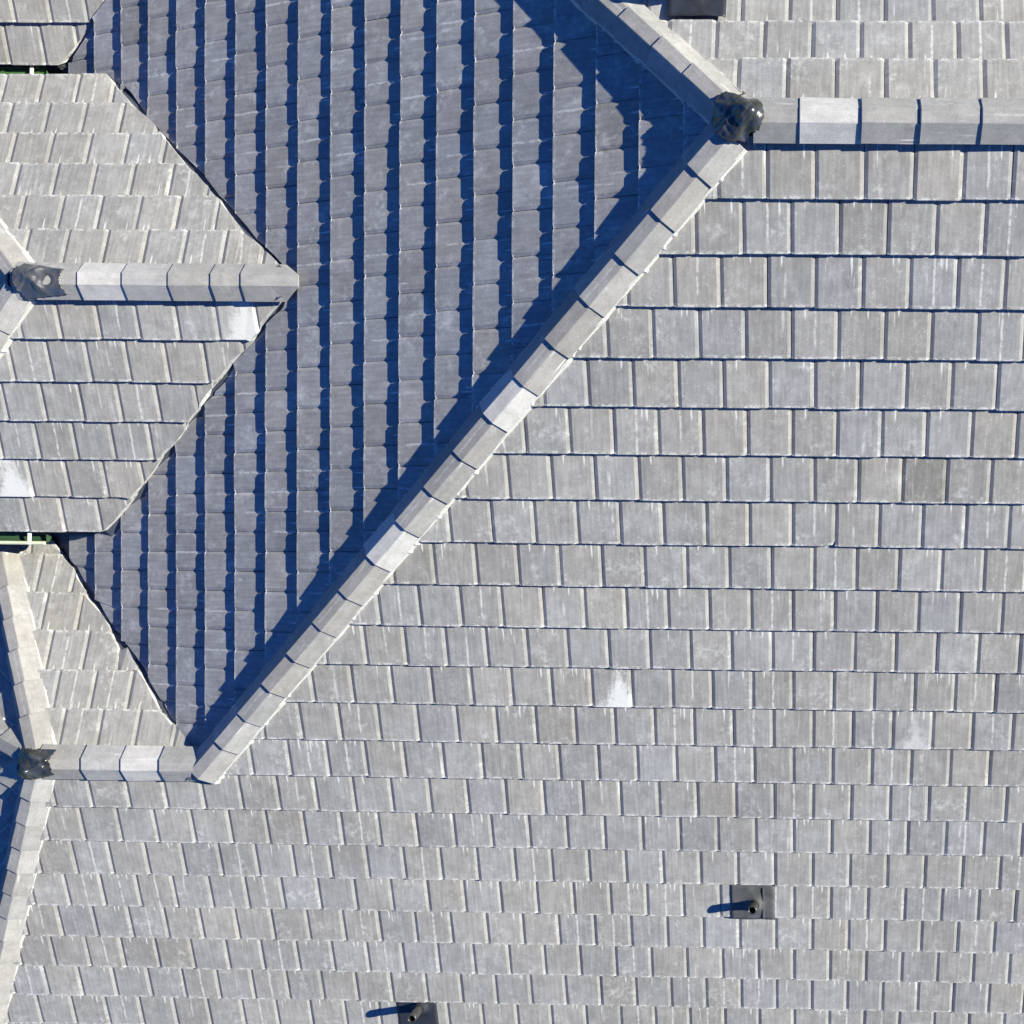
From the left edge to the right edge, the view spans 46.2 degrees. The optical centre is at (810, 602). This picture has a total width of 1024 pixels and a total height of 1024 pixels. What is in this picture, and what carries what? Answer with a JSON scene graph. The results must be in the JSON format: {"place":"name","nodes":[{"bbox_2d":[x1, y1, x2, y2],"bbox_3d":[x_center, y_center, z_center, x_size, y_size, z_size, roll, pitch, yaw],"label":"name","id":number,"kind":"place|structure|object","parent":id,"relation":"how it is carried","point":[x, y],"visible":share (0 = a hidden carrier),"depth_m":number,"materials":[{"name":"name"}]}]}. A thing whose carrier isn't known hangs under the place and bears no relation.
{"place":"outdoors","nodes":[
{"label":"outdoors","id":0,"kind":"place"},
{"bbox_2d":[0,0,1023,1023],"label":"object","id":1,"kind":"structure","parent":0,"point":[510,510],"depth_m":8.43,"materials":[{"name":"concrete"}]},
{"bbox_2d":[396,1002,438,1023],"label":"vent pipe","id":2,"kind":"object","parent":1,"relation":"on","point":[416,1013],"visible":1,"depth_m":9.82,"materials":[{"name":"metal"}]},
{"bbox_2d":[667,0,726,16],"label":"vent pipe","id":3,"kind":"object","parent":1,"relation":"on","point":[696,7],"visible":1,"depth_m":7.11,"materials":[{"name":"metal"}]},
{"bbox_2d":[730,884,774,919],"bbox_3d":[-0.472,2.443,9.190,0.364,0.284,0.327,1,91,1],"label":"vent pipe","id":4,"kind":"object","parent":1,"relation":"on","point":[748,902],"visible":1,"depth_m":9.23,"materials":[{"name":"metal"}]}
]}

